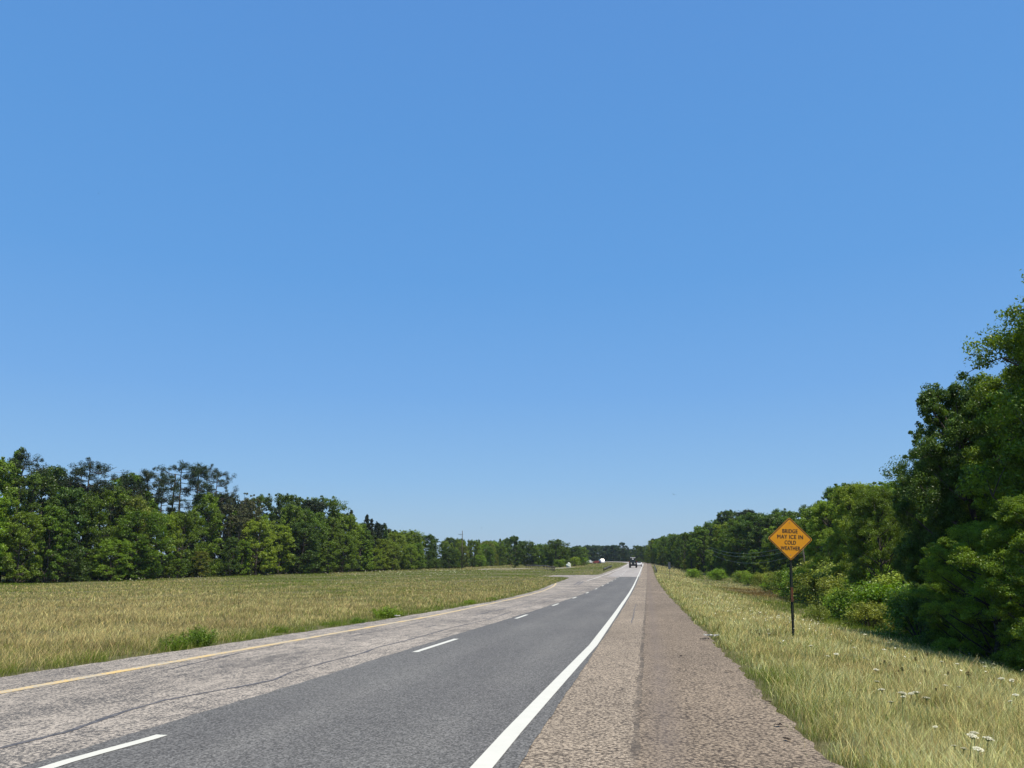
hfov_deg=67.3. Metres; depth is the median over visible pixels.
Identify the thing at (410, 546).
broadleaf tree
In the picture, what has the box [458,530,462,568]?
utility pole
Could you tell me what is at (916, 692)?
white wildflower
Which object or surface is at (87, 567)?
understory bush
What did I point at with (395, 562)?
broadleaf tree
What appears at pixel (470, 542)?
broadleaf tree
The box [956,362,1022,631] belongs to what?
broadleaf tree
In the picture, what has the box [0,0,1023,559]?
sky
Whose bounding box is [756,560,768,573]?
broadleaf tree
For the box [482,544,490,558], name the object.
broadleaf tree
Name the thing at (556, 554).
broadleaf tree
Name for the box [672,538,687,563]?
broadleaf tree
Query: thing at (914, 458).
broadleaf tree
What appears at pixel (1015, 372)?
broadleaf tree
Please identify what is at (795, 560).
broadleaf tree
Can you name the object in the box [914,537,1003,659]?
broadleaf tree
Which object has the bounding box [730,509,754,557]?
broadleaf tree
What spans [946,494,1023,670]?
broadleaf tree
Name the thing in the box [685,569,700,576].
shrub
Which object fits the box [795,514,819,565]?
broadleaf tree
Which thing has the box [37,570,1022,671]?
wildflower heads
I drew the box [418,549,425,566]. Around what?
conical tree
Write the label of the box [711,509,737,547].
broadleaf tree
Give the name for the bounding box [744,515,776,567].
broadleaf tree
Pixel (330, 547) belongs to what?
broadleaf tree
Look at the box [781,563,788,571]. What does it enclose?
broadleaf tree
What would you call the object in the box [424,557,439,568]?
understory bush
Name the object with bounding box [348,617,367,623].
weed bush
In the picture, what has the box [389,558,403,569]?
understory bush
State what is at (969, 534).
broadleaf tree
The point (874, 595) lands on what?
shrub
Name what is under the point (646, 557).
broadleaf tree
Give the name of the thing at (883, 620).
shrub
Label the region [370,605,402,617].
weed bush
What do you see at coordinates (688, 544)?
broadleaf tree
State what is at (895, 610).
shrub
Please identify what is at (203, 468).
pine tree
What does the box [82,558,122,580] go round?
understory bush
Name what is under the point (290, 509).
broadleaf tree
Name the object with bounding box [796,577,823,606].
shrub
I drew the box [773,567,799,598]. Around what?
shrub
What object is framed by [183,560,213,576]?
understory bush
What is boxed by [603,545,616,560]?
broadleaf tree
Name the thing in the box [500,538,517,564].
broadleaf tree
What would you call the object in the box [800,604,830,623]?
shrub
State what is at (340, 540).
broadleaf tree
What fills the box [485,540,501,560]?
broadleaf tree
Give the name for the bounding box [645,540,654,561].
broadleaf tree
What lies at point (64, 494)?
broadleaf tree
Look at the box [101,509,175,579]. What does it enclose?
broadleaf tree
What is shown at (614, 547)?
broadleaf tree
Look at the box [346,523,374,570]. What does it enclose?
broadleaf tree
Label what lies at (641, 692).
shoulder
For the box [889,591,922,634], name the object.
shrub
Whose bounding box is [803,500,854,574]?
broadleaf tree
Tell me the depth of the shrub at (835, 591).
58.79 m
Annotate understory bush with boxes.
[0,564,16,582]
[6,558,55,582]
[49,558,96,581]
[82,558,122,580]
[113,559,146,579]
[134,560,165,579]
[158,558,195,577]
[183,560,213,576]
[209,558,246,575]
[221,559,253,575]
[252,558,279,574]
[266,559,289,573]
[282,560,304,573]
[327,560,349,571]
[344,557,360,571]
[353,559,369,570]
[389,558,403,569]
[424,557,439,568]
[434,558,447,568]
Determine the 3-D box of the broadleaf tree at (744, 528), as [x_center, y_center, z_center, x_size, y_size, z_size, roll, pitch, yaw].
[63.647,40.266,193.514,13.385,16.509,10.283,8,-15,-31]
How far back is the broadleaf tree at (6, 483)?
107.46 m
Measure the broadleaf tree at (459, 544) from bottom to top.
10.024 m
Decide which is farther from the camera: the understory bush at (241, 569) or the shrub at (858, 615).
the understory bush at (241, 569)
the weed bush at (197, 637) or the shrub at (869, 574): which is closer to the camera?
the weed bush at (197, 637)
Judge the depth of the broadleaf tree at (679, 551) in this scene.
256.14 m
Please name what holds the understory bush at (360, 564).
on the ground at (821, 745)
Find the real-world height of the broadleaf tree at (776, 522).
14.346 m
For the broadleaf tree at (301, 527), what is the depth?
168.48 m
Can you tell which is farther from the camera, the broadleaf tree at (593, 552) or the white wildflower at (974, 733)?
the broadleaf tree at (593, 552)
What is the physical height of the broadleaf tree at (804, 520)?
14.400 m
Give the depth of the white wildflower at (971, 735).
6.55 m
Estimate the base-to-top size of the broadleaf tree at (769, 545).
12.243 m
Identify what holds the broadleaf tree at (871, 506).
on the ground at (821, 745)
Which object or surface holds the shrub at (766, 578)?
on the ground at (821, 745)
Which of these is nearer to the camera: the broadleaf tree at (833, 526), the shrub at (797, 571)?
the shrub at (797, 571)
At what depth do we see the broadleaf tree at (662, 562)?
297.38 m
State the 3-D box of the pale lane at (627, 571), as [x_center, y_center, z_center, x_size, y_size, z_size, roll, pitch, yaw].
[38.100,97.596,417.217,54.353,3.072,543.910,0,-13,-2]
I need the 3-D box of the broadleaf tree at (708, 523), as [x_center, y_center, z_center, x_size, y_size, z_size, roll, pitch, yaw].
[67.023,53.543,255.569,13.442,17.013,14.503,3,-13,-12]
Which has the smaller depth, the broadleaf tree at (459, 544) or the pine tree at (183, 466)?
the pine tree at (183, 466)
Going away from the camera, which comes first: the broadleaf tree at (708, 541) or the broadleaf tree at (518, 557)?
the broadleaf tree at (708, 541)
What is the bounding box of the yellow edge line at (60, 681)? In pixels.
[0,583,556,693]
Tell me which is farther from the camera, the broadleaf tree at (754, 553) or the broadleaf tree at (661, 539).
the broadleaf tree at (661, 539)
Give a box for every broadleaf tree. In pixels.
[0,456,19,566]
[0,471,65,582]
[0,494,11,572]
[0,511,46,583]
[13,464,71,580]
[28,503,71,582]
[36,486,88,581]
[39,478,93,579]
[53,491,112,579]
[53,542,82,582]
[72,482,151,573]
[80,485,140,580]
[90,538,138,580]
[93,472,159,555]
[100,494,153,576]
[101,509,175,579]
[133,496,162,557]
[138,512,185,577]
[140,555,157,578]
[155,510,190,576]
[163,510,205,577]
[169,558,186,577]
[179,522,210,575]
[185,492,226,576]
[189,551,213,576]
[203,493,245,572]
[212,503,249,571]
[217,536,239,576]
[230,520,255,574]
[233,539,253,574]
[237,519,282,575]
[248,493,279,555]
[251,514,272,573]
[260,505,293,551]
[265,524,295,573]
[269,493,305,572]
[274,507,324,571]
[275,504,309,572]
[280,521,320,573]
[295,534,324,573]
[301,499,335,558]
[302,495,350,568]
[306,511,331,572]
[318,541,340,573]
[319,516,344,570]
[328,513,364,560]
[328,531,357,572]
[342,545,355,571]
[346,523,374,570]
[357,530,373,570]
[363,548,385,571]
[374,523,392,547]
[376,538,392,570]
[384,541,402,569]
[386,531,407,567]
[399,529,426,568]
[402,543,421,569]
[408,543,425,569]
[421,533,440,567]
[424,550,432,568]
[437,540,455,557]
[438,541,450,558]
[440,548,456,568]
[441,537,457,554]
[450,549,462,567]
[455,540,468,557]
[458,545,469,567]
[458,552,464,566]
[467,539,478,565]
[468,540,481,565]
[475,555,485,566]
[478,541,496,557]
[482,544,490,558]
[484,546,494,564]
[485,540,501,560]
[494,554,498,564]
[496,545,509,565]
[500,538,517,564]
[505,535,525,567]
[505,545,512,562]
[516,540,541,565]
[521,546,542,565]
[534,543,549,565]
[539,539,570,566]
[552,549,562,565]
[567,546,584,565]
[575,546,589,563]
[587,545,606,560]
[587,546,599,560]
[598,545,609,560]
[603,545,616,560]
[607,545,620,561]
[616,542,629,561]
[630,545,644,561]
[638,546,647,561]
[644,551,650,562]
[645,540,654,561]
[650,539,665,564]
[650,552,655,563]
[655,535,672,565]
[659,550,666,565]
[666,534,678,566]
[672,532,690,567]
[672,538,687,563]
[673,548,684,569]
[684,550,696,568]
[685,530,710,571]
[690,528,712,571]
[692,525,701,536]
[699,520,719,529]
[703,531,716,554]
[704,549,717,572]
[709,536,724,562]
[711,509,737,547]
[711,522,740,567]
[713,530,738,574]
[716,516,758,572]
[722,552,740,576]
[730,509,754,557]
[731,512,769,573]
[740,512,772,562]
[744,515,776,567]
[744,553,758,572]
[745,549,764,573]
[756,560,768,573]
[759,526,777,572]
[764,515,799,564]
[767,554,788,572]
[770,508,792,561]
[773,544,793,571]
[774,520,798,570]
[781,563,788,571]
[785,546,818,567]
[786,550,806,567]
[788,504,813,519]
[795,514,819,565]
[796,508,815,561]
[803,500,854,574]
[805,516,830,560]
[812,491,835,562]
[821,480,888,582]
[821,483,850,499]
[826,500,846,555]
[842,482,880,514]
[842,483,873,555]
[842,485,915,585]
[869,480,900,557]
[879,374,1019,654]
[881,484,938,567]
[890,459,978,641]
[898,395,1020,647]
[902,520,1023,665]
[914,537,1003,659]
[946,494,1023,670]
[952,269,1023,637]
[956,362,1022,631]
[988,317,1023,552]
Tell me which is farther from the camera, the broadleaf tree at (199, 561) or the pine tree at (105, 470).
the broadleaf tree at (199, 561)
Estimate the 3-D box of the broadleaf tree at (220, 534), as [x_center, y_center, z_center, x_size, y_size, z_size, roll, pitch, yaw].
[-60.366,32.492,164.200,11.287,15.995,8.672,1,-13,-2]
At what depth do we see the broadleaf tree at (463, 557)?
272.33 m
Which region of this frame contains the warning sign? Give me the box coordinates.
[768,518,811,636]
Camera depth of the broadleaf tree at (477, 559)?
290.92 m
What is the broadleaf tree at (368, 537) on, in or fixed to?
on the ground at (821, 745)
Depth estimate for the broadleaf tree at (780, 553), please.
159.88 m
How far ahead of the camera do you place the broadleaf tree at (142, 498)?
132.98 m
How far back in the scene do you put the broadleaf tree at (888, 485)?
83.14 m
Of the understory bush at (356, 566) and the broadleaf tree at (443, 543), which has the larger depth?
the broadleaf tree at (443, 543)
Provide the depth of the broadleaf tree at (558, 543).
283.62 m
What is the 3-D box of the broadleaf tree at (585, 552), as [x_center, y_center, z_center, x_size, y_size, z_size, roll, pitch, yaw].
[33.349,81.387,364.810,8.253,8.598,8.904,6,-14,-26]
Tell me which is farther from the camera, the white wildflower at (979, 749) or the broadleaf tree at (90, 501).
the broadleaf tree at (90, 501)
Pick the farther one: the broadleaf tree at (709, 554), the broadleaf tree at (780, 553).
the broadleaf tree at (709, 554)
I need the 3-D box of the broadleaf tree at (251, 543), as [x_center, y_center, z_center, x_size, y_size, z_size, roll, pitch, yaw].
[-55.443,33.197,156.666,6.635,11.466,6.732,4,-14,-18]
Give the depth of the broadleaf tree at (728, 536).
196.78 m
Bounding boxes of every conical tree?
[0,447,27,580]
[221,511,239,570]
[274,507,289,569]
[345,509,354,556]
[360,514,370,554]
[360,540,373,571]
[369,518,375,557]
[373,521,380,555]
[382,526,389,561]
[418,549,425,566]
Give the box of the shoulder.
[518,561,844,767]
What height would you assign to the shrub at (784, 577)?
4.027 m
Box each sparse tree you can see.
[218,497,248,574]
[239,492,263,574]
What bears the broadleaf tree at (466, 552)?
on the ground at (821, 745)
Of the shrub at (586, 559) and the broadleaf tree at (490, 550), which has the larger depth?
the shrub at (586, 559)
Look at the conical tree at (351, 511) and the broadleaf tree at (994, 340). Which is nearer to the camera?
the broadleaf tree at (994, 340)
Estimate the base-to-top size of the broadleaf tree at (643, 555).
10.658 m
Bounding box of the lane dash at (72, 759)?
[39,734,165,767]
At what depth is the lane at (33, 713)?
12.96 m
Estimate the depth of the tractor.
238.18 m
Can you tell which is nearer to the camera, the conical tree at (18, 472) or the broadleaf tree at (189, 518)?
the conical tree at (18, 472)
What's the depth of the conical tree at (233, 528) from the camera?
153.06 m
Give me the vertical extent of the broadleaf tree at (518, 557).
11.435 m
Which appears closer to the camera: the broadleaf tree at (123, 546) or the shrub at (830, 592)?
the shrub at (830, 592)
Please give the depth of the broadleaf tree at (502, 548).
334.19 m
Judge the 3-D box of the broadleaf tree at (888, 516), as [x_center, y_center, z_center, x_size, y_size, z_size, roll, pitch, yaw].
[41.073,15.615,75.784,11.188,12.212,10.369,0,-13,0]
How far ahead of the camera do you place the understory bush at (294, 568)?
170.90 m
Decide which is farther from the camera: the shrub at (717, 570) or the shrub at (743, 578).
the shrub at (717, 570)
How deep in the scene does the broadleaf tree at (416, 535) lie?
237.70 m
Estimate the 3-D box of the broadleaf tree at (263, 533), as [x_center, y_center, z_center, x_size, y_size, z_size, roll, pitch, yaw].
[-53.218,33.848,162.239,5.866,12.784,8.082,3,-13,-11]
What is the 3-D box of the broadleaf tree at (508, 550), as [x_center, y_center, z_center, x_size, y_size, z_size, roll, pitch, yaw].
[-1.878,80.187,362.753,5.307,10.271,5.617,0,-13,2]
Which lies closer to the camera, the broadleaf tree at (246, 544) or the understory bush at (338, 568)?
the broadleaf tree at (246, 544)
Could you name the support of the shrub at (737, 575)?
on the ground at (821, 745)
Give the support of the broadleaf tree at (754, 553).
on the ground at (821, 745)
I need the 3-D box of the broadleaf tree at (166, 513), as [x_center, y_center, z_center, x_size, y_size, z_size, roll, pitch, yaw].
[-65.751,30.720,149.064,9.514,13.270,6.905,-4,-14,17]
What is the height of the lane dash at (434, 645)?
0.070 m
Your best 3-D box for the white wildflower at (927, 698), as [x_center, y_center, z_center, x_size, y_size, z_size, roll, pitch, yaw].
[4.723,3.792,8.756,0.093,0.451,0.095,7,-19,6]
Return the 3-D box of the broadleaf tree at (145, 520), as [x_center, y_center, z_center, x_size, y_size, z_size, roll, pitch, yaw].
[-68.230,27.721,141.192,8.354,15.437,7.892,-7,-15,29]
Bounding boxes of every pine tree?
[3,447,51,582]
[44,457,131,556]
[57,465,107,568]
[116,475,145,572]
[133,467,163,555]
[146,472,185,548]
[154,460,207,558]
[171,462,220,576]
[193,464,238,573]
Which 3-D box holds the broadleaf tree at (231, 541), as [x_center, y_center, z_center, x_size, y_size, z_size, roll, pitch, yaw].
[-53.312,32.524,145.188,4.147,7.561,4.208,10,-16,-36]
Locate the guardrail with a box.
[526,565,554,570]
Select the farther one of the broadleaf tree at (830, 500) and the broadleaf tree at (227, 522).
the broadleaf tree at (227, 522)
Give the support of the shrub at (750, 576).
on the ground at (821, 745)
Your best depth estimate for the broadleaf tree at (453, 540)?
295.81 m
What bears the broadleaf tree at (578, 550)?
on the ground at (821, 745)
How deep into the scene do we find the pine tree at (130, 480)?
134.02 m
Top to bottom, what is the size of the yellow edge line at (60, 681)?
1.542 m
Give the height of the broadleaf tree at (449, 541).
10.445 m
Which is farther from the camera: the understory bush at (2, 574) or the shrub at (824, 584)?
the understory bush at (2, 574)
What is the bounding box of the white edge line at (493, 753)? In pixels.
[470,565,642,767]
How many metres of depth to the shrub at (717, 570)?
169.39 m
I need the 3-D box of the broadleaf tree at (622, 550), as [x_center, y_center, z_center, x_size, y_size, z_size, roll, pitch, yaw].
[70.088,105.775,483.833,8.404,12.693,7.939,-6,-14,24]
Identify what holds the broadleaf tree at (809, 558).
on the ground at (821, 745)
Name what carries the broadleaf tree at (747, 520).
on the ground at (821, 745)
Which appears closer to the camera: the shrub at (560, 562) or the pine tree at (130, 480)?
the pine tree at (130, 480)
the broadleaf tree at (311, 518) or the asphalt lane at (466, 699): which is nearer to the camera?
the asphalt lane at (466, 699)
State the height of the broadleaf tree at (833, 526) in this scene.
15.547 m
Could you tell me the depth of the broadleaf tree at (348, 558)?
189.02 m
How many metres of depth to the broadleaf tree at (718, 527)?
211.98 m
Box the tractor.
[629,557,636,567]
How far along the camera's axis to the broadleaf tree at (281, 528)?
162.89 m
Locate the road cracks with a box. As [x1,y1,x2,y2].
[0,581,659,748]
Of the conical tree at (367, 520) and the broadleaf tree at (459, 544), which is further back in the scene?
the broadleaf tree at (459, 544)
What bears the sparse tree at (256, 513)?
on the ground at (821, 745)
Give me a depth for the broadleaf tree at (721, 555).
204.96 m
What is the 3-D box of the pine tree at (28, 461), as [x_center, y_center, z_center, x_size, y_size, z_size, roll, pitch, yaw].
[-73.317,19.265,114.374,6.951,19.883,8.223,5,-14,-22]
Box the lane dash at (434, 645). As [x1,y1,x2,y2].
[413,639,456,651]
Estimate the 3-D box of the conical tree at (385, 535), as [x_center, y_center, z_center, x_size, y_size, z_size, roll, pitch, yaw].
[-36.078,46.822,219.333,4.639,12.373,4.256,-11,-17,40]
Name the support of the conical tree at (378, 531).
on the ground at (821, 745)
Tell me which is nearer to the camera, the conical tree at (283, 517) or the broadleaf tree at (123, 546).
the broadleaf tree at (123, 546)
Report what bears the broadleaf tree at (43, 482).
on the ground at (821, 745)
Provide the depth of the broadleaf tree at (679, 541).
265.93 m
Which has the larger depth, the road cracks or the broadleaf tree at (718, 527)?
the broadleaf tree at (718, 527)
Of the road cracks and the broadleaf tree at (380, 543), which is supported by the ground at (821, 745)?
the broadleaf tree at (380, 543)
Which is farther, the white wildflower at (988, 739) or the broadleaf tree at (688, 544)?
the broadleaf tree at (688, 544)
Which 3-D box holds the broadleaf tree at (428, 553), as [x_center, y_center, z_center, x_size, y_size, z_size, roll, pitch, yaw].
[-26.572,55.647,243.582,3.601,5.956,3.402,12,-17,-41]
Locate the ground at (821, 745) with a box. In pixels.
[0,561,1022,767]
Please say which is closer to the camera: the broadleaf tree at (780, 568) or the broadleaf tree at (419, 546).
the broadleaf tree at (780, 568)
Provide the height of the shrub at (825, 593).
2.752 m
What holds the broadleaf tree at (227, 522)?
on the ground at (821, 745)
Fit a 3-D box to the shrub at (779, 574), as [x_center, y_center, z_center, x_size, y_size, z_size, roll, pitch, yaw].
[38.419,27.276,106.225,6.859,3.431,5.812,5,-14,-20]
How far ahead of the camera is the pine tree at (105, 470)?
126.05 m
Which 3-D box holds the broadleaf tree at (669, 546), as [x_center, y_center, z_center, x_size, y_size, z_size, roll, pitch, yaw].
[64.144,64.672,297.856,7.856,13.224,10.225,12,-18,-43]
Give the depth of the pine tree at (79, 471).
123.92 m
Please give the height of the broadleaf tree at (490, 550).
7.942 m
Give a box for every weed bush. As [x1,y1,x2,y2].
[155,634,190,650]
[178,624,219,646]
[268,626,288,632]
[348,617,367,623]
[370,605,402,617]
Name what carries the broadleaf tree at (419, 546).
on the ground at (821, 745)
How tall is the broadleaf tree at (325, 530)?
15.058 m
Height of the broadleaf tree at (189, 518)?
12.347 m
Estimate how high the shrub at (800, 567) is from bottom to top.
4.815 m
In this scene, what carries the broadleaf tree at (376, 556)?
on the ground at (821, 745)
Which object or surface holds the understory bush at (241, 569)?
on the ground at (821, 745)
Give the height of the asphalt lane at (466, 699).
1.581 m
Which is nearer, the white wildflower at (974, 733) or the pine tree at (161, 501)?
the white wildflower at (974, 733)
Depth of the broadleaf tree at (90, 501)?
120.47 m
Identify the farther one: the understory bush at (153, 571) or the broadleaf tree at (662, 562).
the broadleaf tree at (662, 562)
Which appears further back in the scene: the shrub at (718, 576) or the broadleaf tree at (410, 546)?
the broadleaf tree at (410, 546)
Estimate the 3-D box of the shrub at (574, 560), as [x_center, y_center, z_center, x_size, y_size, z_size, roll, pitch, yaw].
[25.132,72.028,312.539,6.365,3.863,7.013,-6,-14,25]
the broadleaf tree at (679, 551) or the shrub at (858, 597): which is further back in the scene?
the broadleaf tree at (679, 551)
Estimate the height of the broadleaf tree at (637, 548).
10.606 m
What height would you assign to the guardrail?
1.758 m
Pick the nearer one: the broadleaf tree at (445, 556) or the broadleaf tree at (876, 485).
the broadleaf tree at (876, 485)
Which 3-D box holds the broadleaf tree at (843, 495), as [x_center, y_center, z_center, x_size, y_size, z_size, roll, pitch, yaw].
[28.979,13.589,64.519,5.668,10.924,6.866,-4,-14,17]
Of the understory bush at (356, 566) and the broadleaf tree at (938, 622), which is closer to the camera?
the broadleaf tree at (938, 622)
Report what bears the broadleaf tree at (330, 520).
on the ground at (821, 745)
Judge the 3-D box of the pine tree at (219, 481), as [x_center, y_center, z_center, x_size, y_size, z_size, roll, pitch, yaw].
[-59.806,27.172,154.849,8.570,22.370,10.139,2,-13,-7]
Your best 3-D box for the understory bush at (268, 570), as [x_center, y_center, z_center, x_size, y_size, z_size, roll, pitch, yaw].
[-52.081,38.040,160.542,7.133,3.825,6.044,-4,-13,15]
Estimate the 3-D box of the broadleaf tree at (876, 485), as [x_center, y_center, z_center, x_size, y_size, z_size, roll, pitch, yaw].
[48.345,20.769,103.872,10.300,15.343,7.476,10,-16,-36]
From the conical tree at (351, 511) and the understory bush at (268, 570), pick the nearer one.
the understory bush at (268, 570)
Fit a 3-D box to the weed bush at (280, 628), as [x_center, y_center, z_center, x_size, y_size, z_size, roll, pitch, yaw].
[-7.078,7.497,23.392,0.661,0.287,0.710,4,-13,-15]
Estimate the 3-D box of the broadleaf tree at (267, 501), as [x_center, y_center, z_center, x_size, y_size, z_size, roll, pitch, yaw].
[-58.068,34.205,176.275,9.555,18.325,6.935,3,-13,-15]
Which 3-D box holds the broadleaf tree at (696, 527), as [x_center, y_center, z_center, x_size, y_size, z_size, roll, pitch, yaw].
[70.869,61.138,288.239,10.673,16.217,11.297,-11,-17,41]
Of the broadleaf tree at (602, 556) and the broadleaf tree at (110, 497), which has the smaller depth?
the broadleaf tree at (110, 497)
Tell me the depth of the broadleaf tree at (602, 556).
548.83 m
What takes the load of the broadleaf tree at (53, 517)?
on the ground at (821, 745)
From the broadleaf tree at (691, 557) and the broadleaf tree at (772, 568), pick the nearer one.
the broadleaf tree at (772, 568)
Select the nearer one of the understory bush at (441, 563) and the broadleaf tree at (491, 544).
the understory bush at (441, 563)
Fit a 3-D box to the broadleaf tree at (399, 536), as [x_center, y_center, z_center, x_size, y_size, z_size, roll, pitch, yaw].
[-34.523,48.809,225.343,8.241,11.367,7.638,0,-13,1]
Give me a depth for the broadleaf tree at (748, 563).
181.62 m
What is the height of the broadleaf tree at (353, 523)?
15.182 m
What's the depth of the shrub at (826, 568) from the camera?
74.22 m
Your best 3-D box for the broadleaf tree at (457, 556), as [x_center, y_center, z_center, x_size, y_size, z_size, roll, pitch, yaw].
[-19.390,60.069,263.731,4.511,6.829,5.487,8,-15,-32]
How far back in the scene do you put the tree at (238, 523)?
152.30 m
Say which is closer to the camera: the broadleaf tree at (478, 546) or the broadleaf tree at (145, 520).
the broadleaf tree at (145, 520)
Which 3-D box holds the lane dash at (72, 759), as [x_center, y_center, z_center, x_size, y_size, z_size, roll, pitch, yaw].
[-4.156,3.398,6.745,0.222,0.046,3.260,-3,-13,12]
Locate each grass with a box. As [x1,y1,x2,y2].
[653,566,1023,767]
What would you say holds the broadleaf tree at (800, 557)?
on the ground at (821, 745)
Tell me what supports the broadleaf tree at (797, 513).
on the ground at (821, 745)
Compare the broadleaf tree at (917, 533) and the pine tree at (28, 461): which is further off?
the pine tree at (28, 461)
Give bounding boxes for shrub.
[553,558,566,567]
[569,557,580,565]
[578,557,589,565]
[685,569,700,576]
[708,568,728,579]
[710,569,727,580]
[731,571,749,582]
[739,573,751,584]
[743,574,759,585]
[751,573,768,587]
[761,570,782,592]
[765,569,787,591]
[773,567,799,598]
[776,566,814,602]
[778,566,798,594]
[785,571,842,607]
[786,559,816,587]
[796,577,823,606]
[798,560,852,589]
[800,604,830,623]
[807,573,847,611]
[816,584,837,612]
[817,588,848,615]
[820,584,853,612]
[821,585,863,620]
[827,583,872,618]
[829,569,895,604]
[835,600,896,628]
[839,581,906,627]
[848,579,913,628]
[863,571,913,600]
[867,607,896,630]
[870,594,927,644]
[880,584,917,634]
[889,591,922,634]
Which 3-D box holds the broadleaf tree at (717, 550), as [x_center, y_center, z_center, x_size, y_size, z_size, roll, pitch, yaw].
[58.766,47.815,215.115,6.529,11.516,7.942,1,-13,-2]
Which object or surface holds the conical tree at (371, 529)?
on the ground at (821, 745)
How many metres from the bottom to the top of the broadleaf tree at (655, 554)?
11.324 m
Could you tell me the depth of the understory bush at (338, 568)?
189.07 m
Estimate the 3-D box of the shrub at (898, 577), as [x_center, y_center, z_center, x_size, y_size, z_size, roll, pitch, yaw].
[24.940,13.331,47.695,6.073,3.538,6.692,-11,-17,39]
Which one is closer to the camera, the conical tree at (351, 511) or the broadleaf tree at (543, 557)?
the conical tree at (351, 511)
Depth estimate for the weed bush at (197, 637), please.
18.80 m
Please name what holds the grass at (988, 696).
on the ground at (821, 745)
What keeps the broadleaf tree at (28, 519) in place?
on the ground at (821, 745)
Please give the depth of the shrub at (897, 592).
37.26 m
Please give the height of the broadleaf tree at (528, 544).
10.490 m
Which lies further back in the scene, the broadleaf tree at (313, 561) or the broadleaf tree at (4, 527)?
the broadleaf tree at (313, 561)
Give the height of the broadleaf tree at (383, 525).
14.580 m
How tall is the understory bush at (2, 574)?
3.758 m
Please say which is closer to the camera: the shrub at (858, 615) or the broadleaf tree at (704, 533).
the shrub at (858, 615)
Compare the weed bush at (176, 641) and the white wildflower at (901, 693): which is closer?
the white wildflower at (901, 693)
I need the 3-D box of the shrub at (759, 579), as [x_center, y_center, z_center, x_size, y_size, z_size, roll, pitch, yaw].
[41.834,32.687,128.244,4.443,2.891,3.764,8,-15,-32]
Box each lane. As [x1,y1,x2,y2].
[0,562,628,767]
[19,577,638,767]
[605,561,643,576]
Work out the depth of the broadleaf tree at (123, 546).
119.55 m
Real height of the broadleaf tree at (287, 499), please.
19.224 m
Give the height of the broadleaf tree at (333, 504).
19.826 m
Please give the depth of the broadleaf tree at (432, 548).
252.66 m
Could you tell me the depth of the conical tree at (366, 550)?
198.98 m
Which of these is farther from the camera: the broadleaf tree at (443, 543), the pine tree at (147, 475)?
the broadleaf tree at (443, 543)
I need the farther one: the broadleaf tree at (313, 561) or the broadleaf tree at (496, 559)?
the broadleaf tree at (496, 559)
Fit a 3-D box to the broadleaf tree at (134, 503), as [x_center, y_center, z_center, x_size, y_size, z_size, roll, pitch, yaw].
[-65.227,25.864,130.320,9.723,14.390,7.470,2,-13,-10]
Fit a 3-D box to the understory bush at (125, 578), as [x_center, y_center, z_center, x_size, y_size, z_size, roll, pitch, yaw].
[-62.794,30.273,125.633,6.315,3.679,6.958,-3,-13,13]
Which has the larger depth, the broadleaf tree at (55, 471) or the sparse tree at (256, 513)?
the sparse tree at (256, 513)
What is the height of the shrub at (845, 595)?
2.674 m
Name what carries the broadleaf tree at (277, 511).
on the ground at (821, 745)
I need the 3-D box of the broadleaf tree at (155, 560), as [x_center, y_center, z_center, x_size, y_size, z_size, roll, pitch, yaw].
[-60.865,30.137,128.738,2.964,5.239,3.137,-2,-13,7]
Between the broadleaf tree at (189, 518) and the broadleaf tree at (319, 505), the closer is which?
the broadleaf tree at (189, 518)
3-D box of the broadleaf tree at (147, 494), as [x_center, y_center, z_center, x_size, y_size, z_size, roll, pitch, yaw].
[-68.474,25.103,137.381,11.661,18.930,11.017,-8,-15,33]
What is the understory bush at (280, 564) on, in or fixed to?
on the ground at (821, 745)
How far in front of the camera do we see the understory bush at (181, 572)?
136.56 m
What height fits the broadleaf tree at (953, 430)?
11.145 m
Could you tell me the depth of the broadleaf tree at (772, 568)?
154.53 m
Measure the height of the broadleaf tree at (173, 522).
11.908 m
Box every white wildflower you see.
[898,691,904,725]
[912,691,922,726]
[922,696,929,731]
[967,733,977,765]
[969,731,979,757]
[973,746,983,760]
[982,736,993,758]
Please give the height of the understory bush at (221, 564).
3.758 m
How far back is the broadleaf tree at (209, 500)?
147.65 m
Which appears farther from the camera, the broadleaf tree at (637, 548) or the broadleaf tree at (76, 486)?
the broadleaf tree at (637, 548)
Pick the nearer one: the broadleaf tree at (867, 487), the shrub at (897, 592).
the shrub at (897, 592)
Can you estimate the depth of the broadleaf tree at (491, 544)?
326.41 m
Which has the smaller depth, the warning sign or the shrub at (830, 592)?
the warning sign
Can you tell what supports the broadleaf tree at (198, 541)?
on the ground at (821, 745)
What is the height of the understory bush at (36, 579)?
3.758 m
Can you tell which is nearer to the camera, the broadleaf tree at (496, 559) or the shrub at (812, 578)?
the shrub at (812, 578)
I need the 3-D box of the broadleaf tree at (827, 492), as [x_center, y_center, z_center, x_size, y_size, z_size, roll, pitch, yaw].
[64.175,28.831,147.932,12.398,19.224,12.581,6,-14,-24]
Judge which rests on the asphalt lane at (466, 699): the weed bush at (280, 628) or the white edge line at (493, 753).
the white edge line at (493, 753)
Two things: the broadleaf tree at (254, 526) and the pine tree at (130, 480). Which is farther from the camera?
the broadleaf tree at (254, 526)
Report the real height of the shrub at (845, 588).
2.802 m
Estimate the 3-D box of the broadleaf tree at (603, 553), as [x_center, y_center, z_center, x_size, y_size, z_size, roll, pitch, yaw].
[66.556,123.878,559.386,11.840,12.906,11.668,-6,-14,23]

